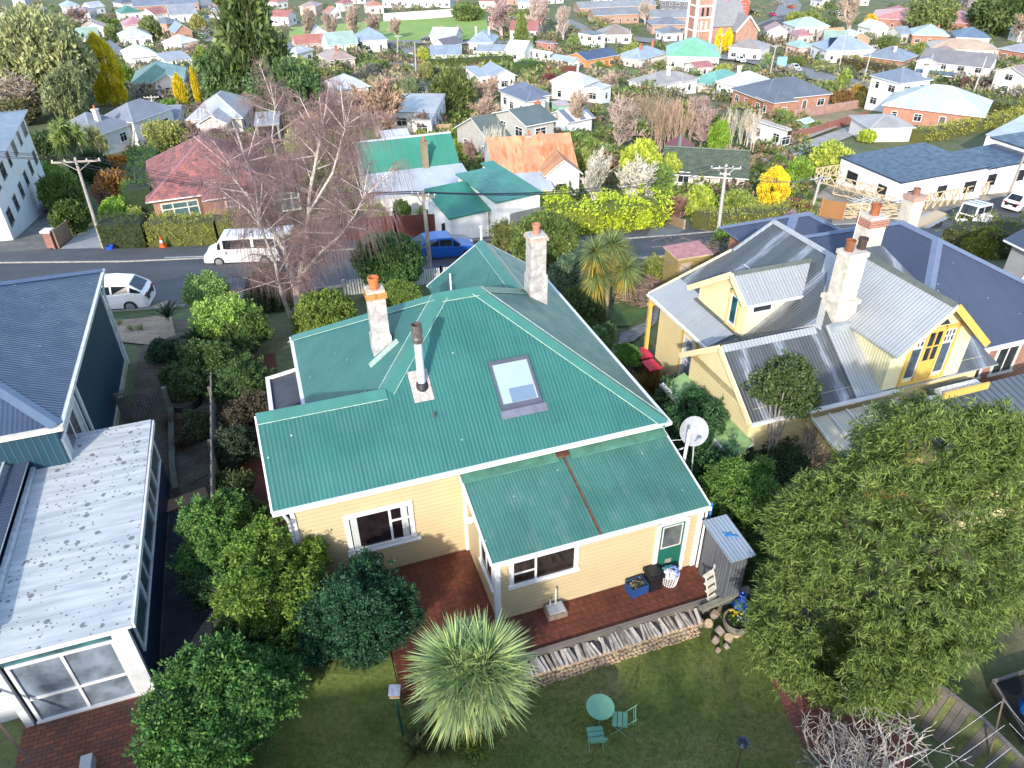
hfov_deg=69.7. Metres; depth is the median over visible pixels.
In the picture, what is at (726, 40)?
conifer tree
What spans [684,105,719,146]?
bare tree
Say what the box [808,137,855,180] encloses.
tree
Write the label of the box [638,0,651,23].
bare tree
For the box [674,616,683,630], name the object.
firewood log
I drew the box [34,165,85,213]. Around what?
tree
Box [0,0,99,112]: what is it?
tree
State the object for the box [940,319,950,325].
gable window
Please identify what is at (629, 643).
firewood log
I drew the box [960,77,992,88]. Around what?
fence
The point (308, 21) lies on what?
bare tree
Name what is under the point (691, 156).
house
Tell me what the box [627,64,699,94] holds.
house
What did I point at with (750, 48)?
house
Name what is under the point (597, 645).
firewood log
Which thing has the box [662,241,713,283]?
garden shed
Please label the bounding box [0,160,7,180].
window
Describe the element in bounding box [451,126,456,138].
shrub
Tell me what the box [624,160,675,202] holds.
tree
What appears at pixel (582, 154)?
tree
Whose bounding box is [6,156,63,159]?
power line
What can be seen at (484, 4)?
house
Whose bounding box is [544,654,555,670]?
firewood log
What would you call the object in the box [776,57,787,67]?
street sign
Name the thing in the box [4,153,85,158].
power line
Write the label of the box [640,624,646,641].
firewood log
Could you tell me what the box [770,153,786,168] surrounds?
shrub
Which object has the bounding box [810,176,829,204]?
power pole
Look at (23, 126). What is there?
window
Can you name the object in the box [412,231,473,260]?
parked car
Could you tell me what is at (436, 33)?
house
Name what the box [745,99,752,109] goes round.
fence
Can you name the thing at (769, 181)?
power line
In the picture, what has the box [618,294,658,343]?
stone path
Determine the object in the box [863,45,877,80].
power pole
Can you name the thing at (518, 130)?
window
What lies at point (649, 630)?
firewood log
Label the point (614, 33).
house
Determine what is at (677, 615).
firewood log
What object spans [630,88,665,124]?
bare tree
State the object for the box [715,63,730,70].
tree
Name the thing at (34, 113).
tree
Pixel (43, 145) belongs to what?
tree
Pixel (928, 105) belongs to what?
house
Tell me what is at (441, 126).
fence
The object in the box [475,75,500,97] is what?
bare tree
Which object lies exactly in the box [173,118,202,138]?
bare tree
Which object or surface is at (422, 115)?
bare tree
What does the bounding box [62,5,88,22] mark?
bare tree
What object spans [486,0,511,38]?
bare tree
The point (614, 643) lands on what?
firewood log
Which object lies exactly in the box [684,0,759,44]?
church
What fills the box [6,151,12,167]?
window
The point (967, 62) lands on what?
house
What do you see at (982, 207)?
parked van
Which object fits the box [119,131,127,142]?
window
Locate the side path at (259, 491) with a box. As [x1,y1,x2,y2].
[238,353,291,601]
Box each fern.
[396,726,437,767]
[404,706,448,750]
[420,722,464,764]
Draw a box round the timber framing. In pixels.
[814,164,992,218]
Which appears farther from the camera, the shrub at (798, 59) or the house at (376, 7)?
the house at (376, 7)
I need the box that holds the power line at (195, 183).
[64,159,417,193]
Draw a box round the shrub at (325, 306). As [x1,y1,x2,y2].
[290,287,357,334]
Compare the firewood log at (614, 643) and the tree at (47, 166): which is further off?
the tree at (47, 166)
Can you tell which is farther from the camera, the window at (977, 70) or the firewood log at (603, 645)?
the window at (977, 70)
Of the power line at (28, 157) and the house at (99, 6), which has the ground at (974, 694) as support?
the house at (99, 6)
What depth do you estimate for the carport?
106.14 m
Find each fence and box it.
[51,220,72,248]
[207,340,220,497]
[341,214,435,240]
[342,266,446,295]
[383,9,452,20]
[434,123,451,131]
[530,65,576,75]
[665,213,685,228]
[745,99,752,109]
[791,110,867,137]
[819,198,846,219]
[904,669,1023,767]
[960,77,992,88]
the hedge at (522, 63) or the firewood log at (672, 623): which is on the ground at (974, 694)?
the hedge at (522, 63)
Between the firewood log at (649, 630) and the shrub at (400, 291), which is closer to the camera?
the firewood log at (649, 630)
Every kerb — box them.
[0,195,1006,262]
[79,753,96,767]
[108,255,664,311]
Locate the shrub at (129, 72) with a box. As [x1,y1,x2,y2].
[122,63,134,81]
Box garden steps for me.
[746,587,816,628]
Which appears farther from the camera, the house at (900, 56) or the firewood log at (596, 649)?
the house at (900, 56)
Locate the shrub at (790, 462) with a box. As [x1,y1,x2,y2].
[742,435,816,490]
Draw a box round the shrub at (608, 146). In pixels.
[593,141,613,151]
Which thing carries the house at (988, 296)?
on the ground at (974, 694)
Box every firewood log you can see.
[529,661,540,675]
[533,660,543,674]
[536,656,547,672]
[540,656,550,672]
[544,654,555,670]
[550,653,560,669]
[554,651,564,667]
[560,649,569,667]
[563,648,573,664]
[566,648,578,663]
[571,648,578,663]
[574,646,581,662]
[575,643,585,660]
[582,642,589,660]
[586,642,597,657]
[586,645,594,658]
[590,642,602,656]
[594,641,605,656]
[598,637,611,653]
[600,637,606,653]
[604,638,612,653]
[608,636,615,652]
[610,633,618,651]
[612,633,621,649]
[614,631,624,648]
[619,632,627,647]
[621,630,632,646]
[623,629,636,645]
[628,629,639,644]
[629,627,642,643]
[636,628,643,643]
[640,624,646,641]
[642,624,650,639]
[645,622,654,638]
[648,623,657,637]
[649,621,661,637]
[656,622,667,636]
[658,617,670,634]
[659,621,665,635]
[663,617,674,632]
[666,615,678,632]
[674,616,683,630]
[675,612,686,629]
[679,612,690,627]
[682,613,693,627]
[688,609,697,626]
[694,608,702,624]
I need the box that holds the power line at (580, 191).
[446,166,730,194]
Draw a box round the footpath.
[0,219,831,261]
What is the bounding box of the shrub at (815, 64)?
[813,59,828,68]
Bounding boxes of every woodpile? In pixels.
[610,283,644,300]
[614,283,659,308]
[617,272,664,294]
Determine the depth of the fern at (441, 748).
18.00 m
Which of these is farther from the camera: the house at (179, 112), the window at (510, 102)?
the window at (510, 102)
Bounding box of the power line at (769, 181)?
[721,166,815,182]
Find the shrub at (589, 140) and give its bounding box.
[585,135,599,145]
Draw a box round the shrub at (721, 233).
[709,222,736,254]
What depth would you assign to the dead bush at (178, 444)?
26.85 m
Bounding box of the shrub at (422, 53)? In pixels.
[417,45,428,61]
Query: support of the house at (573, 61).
on the ground at (974, 694)
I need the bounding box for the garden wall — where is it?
[794,100,860,117]
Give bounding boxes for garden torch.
[736,736,747,767]
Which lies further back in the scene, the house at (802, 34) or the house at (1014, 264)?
the house at (802, 34)
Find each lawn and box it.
[236,606,826,767]
[308,128,380,166]
[608,297,647,326]
[629,68,656,75]
[811,109,857,122]
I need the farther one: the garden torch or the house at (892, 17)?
the house at (892, 17)
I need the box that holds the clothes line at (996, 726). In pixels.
[909,699,1023,767]
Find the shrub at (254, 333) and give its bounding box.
[222,305,274,352]
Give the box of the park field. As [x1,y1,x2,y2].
[289,17,487,39]
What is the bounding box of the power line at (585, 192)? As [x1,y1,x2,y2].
[435,166,738,195]
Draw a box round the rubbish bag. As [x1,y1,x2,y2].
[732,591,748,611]
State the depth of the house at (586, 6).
347.06 m
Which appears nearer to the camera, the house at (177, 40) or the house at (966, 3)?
the house at (177, 40)
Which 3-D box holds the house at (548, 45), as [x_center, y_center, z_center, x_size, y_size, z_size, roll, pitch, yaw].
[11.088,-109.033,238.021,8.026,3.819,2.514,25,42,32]
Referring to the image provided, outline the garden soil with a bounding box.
[128,318,234,670]
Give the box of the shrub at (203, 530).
[165,486,266,578]
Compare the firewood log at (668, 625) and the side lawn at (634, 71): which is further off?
the side lawn at (634, 71)
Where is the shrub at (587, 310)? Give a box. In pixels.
[561,283,610,328]
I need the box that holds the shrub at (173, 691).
[137,682,196,737]
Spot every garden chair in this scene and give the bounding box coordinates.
[585,726,607,752]
[610,705,636,736]
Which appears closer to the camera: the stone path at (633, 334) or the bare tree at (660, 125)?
the stone path at (633, 334)
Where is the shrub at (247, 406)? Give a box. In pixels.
[217,388,268,432]
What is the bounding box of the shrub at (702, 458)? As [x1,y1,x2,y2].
[679,439,739,483]
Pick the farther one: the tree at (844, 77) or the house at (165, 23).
the house at (165, 23)
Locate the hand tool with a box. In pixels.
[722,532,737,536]
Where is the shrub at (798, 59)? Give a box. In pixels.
[787,55,806,65]
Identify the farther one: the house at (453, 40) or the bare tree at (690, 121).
the house at (453, 40)
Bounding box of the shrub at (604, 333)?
[592,320,616,351]
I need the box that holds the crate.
[624,575,648,598]
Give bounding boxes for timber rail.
[700,585,750,611]
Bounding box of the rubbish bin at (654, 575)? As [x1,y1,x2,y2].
[643,564,665,591]
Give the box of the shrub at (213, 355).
[170,336,256,399]
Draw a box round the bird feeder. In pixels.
[388,684,403,735]
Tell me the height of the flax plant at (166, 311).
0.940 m
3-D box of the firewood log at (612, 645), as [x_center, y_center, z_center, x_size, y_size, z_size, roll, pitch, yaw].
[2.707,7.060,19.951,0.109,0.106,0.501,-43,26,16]
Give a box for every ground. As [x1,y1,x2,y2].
[0,0,1023,767]
[816,182,1023,223]
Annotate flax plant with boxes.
[144,300,187,321]
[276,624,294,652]
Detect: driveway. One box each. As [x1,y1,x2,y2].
[0,211,52,251]
[61,228,100,248]
[647,222,686,235]
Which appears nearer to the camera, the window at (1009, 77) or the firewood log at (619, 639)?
the firewood log at (619, 639)
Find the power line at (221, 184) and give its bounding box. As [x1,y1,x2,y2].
[86,158,428,193]
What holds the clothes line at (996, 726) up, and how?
on the ground at (974, 694)
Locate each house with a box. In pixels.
[0,109,44,240]
[0,269,169,727]
[12,0,30,5]
[59,0,79,12]
[65,98,174,155]
[74,26,99,40]
[75,6,97,20]
[81,18,105,36]
[82,1,105,14]
[99,40,121,63]
[112,0,133,9]
[115,5,141,19]
[116,26,152,45]
[120,16,140,28]
[120,44,156,68]
[130,61,187,96]
[132,0,199,11]
[140,6,168,19]
[145,135,299,215]
[155,50,191,67]
[157,17,179,32]
[161,35,198,50]
[166,3,197,21]
[168,21,192,37]
[169,104,188,123]
[185,90,255,135]
[209,9,219,18]
[254,222,712,621]
[267,0,287,8]
[271,10,296,25]
[290,33,322,50]
[290,45,313,61]
[298,1,322,14]
[309,24,326,33]
[316,45,355,68]
[320,30,358,51]
[324,6,341,18]
[326,73,370,99]
[336,0,353,11]
[351,0,369,3]
[353,131,466,215]
[354,27,387,52]
[363,0,383,13]
[382,0,455,7]
[391,93,445,132]
[424,160,541,238]
[429,27,462,42]
[431,36,462,50]
[453,98,557,159]
[465,61,516,88]
[467,26,498,53]
[475,44,506,55]
[478,0,503,8]
[481,130,582,201]
[497,82,552,110]
[504,40,534,61]
[506,0,517,4]
[509,20,540,38]
[517,0,541,8]
[535,40,557,50]
[548,0,563,3]
[549,71,611,103]
[550,54,580,71]
[568,47,618,67]
[573,0,656,13]
[578,30,604,48]
[587,7,639,23]
[597,24,632,43]
[617,39,665,67]
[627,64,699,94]
[644,196,1023,531]
[646,17,685,33]
[648,9,686,21]
[655,25,684,40]
[659,0,687,8]
[663,135,750,190]
[666,36,720,69]
[683,60,714,74]
[696,69,736,92]
[715,63,768,96]
[716,0,749,14]
[719,187,1023,382]
[728,38,771,59]
[730,76,833,113]
[748,117,791,147]
[764,21,788,40]
[782,17,829,33]
[785,39,811,53]
[789,29,814,41]
[810,0,829,7]
[810,35,876,62]
[816,27,845,40]
[821,30,847,39]
[835,132,1023,202]
[846,29,871,44]
[848,113,916,141]
[857,18,889,37]
[858,0,868,5]
[862,45,918,66]
[864,63,933,111]
[873,7,987,32]
[882,84,992,125]
[887,5,903,8]
[887,26,910,43]
[909,24,949,44]
[915,47,998,80]
[925,38,998,53]
[937,45,954,49]
[950,27,991,42]
[960,0,973,7]
[983,115,1023,145]
[991,64,1023,95]
[998,43,1023,59]
[1003,229,1023,279]
[1008,25,1023,41]
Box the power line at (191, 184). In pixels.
[53,160,410,192]
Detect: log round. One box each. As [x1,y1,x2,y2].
[703,619,712,628]
[710,609,719,618]
[711,635,719,644]
[714,625,724,636]
[723,642,729,649]
[724,633,733,642]
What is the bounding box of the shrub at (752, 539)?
[734,520,778,578]
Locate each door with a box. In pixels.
[4,640,140,724]
[510,206,541,226]
[652,516,690,569]
[679,262,690,275]
[709,546,727,597]
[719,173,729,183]
[801,100,807,108]
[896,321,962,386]
[937,116,946,125]
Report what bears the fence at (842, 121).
on the ground at (974, 694)
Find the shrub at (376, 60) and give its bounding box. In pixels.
[361,58,393,66]
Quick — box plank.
[167,487,208,512]
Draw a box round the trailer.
[917,210,947,227]
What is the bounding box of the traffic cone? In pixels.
[159,237,166,247]
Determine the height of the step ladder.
0.960 m
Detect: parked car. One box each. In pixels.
[101,273,155,308]
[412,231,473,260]
[421,36,429,40]
[734,56,745,62]
[788,63,801,69]
[1001,190,1023,211]
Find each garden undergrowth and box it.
[0,0,1023,100]
[119,102,821,215]
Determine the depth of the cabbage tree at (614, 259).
36.00 m
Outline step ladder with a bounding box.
[703,568,716,601]
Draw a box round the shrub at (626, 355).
[613,341,642,373]
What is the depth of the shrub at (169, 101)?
130.90 m
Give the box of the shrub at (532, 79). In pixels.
[529,76,536,83]
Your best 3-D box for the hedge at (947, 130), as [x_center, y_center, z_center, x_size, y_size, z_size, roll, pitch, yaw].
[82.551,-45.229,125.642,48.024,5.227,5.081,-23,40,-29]
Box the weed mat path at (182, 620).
[160,500,211,678]
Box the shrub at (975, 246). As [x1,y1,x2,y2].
[960,225,1003,259]
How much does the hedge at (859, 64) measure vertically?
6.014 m
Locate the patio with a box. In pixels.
[388,530,743,705]
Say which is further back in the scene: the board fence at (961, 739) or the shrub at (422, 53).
the shrub at (422, 53)
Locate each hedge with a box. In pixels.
[93,209,148,248]
[143,208,265,247]
[425,51,513,70]
[511,57,544,72]
[540,183,674,236]
[690,198,820,230]
[771,106,822,126]
[836,54,897,73]
[909,103,1023,142]
[936,209,1023,259]
[966,87,998,99]
[987,95,1023,114]
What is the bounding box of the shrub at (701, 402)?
[661,384,730,455]
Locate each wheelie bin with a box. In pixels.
[633,347,652,374]
[641,358,661,383]
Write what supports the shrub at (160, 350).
on the garden soil
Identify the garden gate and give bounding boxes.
[113,386,171,421]
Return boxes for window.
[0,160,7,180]
[5,206,14,227]
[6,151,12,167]
[11,140,18,156]
[12,193,19,211]
[16,130,22,145]
[17,181,25,198]
[21,121,27,137]
[22,169,29,186]
[27,159,34,175]
[32,149,38,165]
[61,395,88,460]
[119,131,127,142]
[133,582,149,651]
[140,540,152,602]
[144,504,155,560]
[148,470,158,522]
[151,441,160,488]
[160,199,200,215]
[225,200,239,212]
[274,192,299,210]
[342,500,421,557]
[396,118,407,125]
[416,125,427,132]
[478,534,493,593]
[501,80,508,86]
[508,546,579,589]
[509,101,512,108]
[515,125,522,135]
[535,126,545,134]
[557,90,561,97]
[558,182,567,193]
[589,92,596,99]
[676,330,698,375]
[677,171,689,182]
[724,288,740,331]
[751,304,772,313]
[772,132,779,142]
[780,135,790,145]
[816,98,824,105]
[845,170,857,184]
[869,96,876,104]
[874,81,879,88]
[875,184,886,197]
[887,84,895,92]
[903,347,922,379]
[912,113,922,121]
[914,337,926,348]
[932,340,951,372]
[937,185,947,196]
[940,64,946,69]
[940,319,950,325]
[943,328,956,341]
[956,66,964,70]
[963,180,976,192]
[973,352,989,379]
[974,68,982,73]
[985,173,997,185]
[986,344,1022,377]
[1004,73,1013,80]
[1016,170,1023,180]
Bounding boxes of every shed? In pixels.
[379,128,409,137]
[430,44,461,58]
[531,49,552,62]
[551,100,569,111]
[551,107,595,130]
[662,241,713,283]
[698,514,755,605]
[796,117,814,128]
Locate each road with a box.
[0,196,1023,309]
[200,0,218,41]
[287,40,508,44]
[390,42,428,92]
[546,15,786,43]
[719,54,869,89]
[758,126,852,167]
[759,126,837,151]
[760,0,801,29]
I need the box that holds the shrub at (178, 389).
[167,364,208,403]
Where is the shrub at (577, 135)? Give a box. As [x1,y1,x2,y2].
[560,130,589,145]
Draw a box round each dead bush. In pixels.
[156,410,181,431]
[163,429,198,452]
[169,421,186,438]
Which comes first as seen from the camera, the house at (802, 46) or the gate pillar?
the gate pillar
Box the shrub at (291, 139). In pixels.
[283,127,304,151]
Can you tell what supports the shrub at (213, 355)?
on the garden soil
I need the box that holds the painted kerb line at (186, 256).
[165,256,203,257]
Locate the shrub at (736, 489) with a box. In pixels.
[698,447,788,533]
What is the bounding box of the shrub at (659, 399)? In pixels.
[653,369,688,407]
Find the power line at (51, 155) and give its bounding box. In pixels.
[1,151,97,157]
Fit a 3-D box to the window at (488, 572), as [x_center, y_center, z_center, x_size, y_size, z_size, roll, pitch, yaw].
[-0.718,4.874,20.220,0.078,1.200,1.330,-11,36,-15]
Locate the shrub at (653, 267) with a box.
[637,253,663,284]
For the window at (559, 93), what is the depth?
141.33 m
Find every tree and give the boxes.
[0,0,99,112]
[0,68,42,105]
[0,96,42,125]
[28,128,64,161]
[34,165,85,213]
[36,55,92,119]
[40,160,65,173]
[47,113,90,167]
[47,197,91,234]
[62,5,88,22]
[65,96,94,112]
[67,146,112,184]
[81,124,111,156]
[83,31,128,105]
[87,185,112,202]
[90,167,133,204]
[97,18,118,24]
[98,195,130,218]
[102,23,119,37]
[107,154,128,169]
[117,140,160,217]
[137,14,162,39]
[140,116,191,152]
[172,70,189,104]
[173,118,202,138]
[180,40,205,55]
[180,55,416,318]
[189,13,206,31]
[189,66,201,102]
[191,40,258,97]
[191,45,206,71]
[201,0,299,111]
[208,132,231,139]
[240,54,324,116]
[280,112,296,135]
[292,57,314,67]
[301,5,316,33]
[306,87,334,113]
[313,66,329,79]
[321,9,338,31]
[336,87,366,130]
[341,4,359,33]
[348,73,408,136]
[350,229,425,284]
[363,9,380,30]
[365,201,389,216]
[385,16,401,37]
[392,198,411,215]
[398,604,541,748]
[400,75,418,92]
[407,108,432,126]
[413,127,428,134]
[414,206,427,214]
[417,61,433,79]
[428,63,475,115]
[450,0,480,20]
[453,138,462,156]
[462,139,477,160]
[467,95,502,116]
[475,5,484,19]
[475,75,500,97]
[482,123,505,144]
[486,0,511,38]
[508,209,579,272]
[513,7,532,43]
[525,0,549,31]
[538,85,549,96]
[546,108,558,131]
[546,251,615,300]
[554,5,570,39]
[558,184,565,199]
[564,86,588,117]
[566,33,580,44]
[570,226,646,318]
[574,147,596,171]
[580,146,612,200]
[592,60,605,72]
[595,72,621,89]
[604,212,624,229]
[607,91,645,151]
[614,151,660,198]
[618,134,663,172]
[622,43,637,51]
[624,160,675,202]
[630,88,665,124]
[634,208,652,229]
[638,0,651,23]
[650,90,693,152]
[661,93,698,144]
[663,151,683,178]
[666,194,692,217]
[681,183,718,215]
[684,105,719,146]
[689,94,712,116]
[706,119,730,148]
[714,27,723,51]
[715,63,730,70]
[717,188,757,208]
[720,104,763,151]
[722,28,733,52]
[723,143,761,168]
[731,388,1023,730]
[740,347,824,452]
[744,113,773,126]
[756,165,791,205]
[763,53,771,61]
[785,11,807,21]
[785,154,815,187]
[785,195,811,211]
[794,710,899,767]
[805,10,822,21]
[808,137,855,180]
[814,680,973,767]
[829,88,854,103]
[833,67,853,89]
[836,0,860,28]
[852,83,867,94]
[854,91,867,107]
[857,129,877,142]
[864,14,877,20]
[876,36,899,48]
[904,0,961,26]
[909,41,927,55]
[964,0,1023,35]
[1011,13,1023,41]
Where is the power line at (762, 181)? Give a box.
[712,165,811,182]
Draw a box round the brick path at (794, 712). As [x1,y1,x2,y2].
[762,639,910,767]
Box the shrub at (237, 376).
[203,353,275,403]
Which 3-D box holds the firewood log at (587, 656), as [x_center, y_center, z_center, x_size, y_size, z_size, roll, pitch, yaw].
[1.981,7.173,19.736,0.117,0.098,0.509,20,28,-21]
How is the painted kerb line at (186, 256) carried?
on the kerb at (354, 248)
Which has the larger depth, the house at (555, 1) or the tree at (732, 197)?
the house at (555, 1)
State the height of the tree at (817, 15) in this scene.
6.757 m
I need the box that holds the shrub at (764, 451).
[725,414,788,454]
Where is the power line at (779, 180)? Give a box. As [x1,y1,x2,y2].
[741,166,829,181]
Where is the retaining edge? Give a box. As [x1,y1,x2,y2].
[521,586,744,662]
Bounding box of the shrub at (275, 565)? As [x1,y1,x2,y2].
[205,514,334,656]
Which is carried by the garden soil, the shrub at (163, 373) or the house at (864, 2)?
the shrub at (163, 373)
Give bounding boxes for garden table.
[586,694,614,725]
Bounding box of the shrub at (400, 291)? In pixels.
[384,277,423,306]
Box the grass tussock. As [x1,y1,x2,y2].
[135,322,147,329]
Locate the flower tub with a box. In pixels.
[723,608,747,636]
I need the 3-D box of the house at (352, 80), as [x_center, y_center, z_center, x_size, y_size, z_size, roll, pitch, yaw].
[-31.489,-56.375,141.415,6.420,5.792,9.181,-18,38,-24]
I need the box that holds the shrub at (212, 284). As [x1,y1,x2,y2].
[180,268,233,309]
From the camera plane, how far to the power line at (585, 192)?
50.26 m
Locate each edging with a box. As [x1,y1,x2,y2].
[0,723,35,767]
[168,403,179,493]
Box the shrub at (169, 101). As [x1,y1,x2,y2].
[159,97,179,104]
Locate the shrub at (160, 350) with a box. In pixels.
[144,333,188,364]
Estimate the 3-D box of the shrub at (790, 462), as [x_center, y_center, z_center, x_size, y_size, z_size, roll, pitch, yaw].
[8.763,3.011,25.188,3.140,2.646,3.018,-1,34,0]
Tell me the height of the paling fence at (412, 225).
2.639 m
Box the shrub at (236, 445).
[213,421,260,471]
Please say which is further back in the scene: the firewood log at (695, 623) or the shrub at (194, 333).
the shrub at (194, 333)
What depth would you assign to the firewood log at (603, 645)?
19.80 m
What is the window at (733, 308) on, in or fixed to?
in the house at (863, 317)
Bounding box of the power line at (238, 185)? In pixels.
[101,158,433,194]
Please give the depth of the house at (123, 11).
328.45 m
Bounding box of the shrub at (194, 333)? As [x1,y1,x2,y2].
[174,325,225,352]
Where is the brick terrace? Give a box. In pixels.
[15,695,148,767]
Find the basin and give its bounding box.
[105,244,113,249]
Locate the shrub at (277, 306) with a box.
[243,264,293,312]
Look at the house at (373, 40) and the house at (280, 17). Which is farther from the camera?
the house at (280, 17)
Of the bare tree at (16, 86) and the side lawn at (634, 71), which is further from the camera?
the side lawn at (634, 71)
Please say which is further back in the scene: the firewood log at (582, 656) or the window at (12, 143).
the window at (12, 143)
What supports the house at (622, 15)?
on the ground at (974, 694)
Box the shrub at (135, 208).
[123,205,144,214]
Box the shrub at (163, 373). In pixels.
[155,356,183,392]
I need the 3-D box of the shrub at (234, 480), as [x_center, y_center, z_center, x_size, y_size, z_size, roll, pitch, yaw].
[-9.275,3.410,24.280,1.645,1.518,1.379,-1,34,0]
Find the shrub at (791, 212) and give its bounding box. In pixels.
[783,207,797,215]
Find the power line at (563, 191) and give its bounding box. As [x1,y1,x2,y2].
[418,165,719,193]
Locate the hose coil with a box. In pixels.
[160,394,201,412]
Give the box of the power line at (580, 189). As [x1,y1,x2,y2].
[413,165,711,193]
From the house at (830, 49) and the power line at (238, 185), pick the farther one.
the house at (830, 49)
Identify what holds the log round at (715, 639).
on the lawn at (338, 703)
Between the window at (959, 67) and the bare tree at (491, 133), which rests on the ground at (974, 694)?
the bare tree at (491, 133)
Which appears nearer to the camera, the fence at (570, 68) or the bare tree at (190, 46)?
the fence at (570, 68)
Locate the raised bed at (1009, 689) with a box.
[987,670,1023,745]
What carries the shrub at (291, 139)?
on the ground at (974, 694)
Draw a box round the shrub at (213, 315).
[187,289,262,347]
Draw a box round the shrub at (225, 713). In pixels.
[120,627,310,767]
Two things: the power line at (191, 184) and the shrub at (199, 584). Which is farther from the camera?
the power line at (191, 184)
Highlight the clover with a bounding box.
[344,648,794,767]
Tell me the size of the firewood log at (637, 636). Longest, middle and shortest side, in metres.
0.515 x 0.118 x 0.118 m
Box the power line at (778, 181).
[734,166,822,181]
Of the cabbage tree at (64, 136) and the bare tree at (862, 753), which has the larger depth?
the cabbage tree at (64, 136)
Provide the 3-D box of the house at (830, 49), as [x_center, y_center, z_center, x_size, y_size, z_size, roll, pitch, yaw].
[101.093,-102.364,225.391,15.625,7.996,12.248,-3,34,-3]
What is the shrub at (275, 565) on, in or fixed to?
on the garden bed at (294, 650)
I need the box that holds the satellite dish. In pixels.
[672,416,708,472]
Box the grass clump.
[633,364,674,391]
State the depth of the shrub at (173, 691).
16.51 m
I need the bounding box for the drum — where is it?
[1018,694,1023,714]
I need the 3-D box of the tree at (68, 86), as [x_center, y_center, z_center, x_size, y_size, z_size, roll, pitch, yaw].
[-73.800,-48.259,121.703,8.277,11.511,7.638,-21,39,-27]
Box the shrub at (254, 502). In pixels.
[218,486,270,539]
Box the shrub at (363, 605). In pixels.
[287,546,428,671]
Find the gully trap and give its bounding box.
[543,588,567,621]
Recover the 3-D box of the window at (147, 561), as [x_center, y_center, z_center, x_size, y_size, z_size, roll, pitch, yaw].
[-9.951,4.938,19.904,0.058,1.250,1.550,-11,36,-15]
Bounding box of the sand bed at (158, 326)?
[115,300,175,344]
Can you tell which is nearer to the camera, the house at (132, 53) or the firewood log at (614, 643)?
the firewood log at (614, 643)
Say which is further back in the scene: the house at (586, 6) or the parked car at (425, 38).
the house at (586, 6)
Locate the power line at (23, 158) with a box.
[0,157,46,159]
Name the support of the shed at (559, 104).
on the ground at (974, 694)
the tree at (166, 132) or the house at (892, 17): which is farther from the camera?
the house at (892, 17)
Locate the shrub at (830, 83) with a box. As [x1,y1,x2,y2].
[818,79,836,88]
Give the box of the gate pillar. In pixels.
[39,228,57,248]
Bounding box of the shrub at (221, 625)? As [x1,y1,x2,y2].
[208,608,282,654]
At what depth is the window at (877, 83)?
138.91 m
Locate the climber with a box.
[624,229,728,272]
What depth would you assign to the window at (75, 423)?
23.06 m
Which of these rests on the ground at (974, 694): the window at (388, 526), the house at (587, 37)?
the house at (587, 37)
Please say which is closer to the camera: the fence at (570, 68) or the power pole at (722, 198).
the power pole at (722, 198)
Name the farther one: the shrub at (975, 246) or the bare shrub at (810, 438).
the shrub at (975, 246)
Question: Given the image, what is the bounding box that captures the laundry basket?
[661,565,679,587]
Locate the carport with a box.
[254,111,282,141]
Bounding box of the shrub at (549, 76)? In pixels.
[541,73,555,82]
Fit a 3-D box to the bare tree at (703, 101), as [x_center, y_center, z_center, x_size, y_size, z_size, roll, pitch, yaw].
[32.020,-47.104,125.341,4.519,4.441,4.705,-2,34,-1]
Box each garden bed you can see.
[260,601,346,664]
[702,516,783,581]
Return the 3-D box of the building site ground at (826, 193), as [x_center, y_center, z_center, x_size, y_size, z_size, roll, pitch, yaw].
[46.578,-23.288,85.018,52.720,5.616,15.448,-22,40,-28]
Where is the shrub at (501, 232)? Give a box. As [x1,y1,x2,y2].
[485,215,516,252]
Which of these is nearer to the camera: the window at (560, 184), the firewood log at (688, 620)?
the firewood log at (688, 620)
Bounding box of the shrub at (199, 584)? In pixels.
[174,560,230,613]
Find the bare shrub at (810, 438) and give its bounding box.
[781,420,835,469]
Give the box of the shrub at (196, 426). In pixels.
[177,406,218,447]
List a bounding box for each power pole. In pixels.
[51,157,103,248]
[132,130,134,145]
[411,190,435,279]
[711,164,740,229]
[770,45,780,70]
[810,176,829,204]
[839,33,845,67]
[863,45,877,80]
[973,56,986,91]
[1006,155,1023,197]
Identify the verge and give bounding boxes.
[109,309,161,319]
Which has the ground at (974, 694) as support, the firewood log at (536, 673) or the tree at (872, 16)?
the tree at (872, 16)
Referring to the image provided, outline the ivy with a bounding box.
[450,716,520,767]
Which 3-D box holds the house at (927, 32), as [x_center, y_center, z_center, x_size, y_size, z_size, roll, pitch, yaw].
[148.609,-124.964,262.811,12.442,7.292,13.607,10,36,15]
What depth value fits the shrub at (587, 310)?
36.27 m
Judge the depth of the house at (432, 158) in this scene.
70.34 m
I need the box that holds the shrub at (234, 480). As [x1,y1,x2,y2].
[208,467,255,499]
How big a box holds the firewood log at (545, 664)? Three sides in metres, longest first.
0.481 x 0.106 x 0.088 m
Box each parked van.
[204,225,292,263]
[955,199,992,221]
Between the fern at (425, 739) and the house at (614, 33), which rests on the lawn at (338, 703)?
the fern at (425, 739)

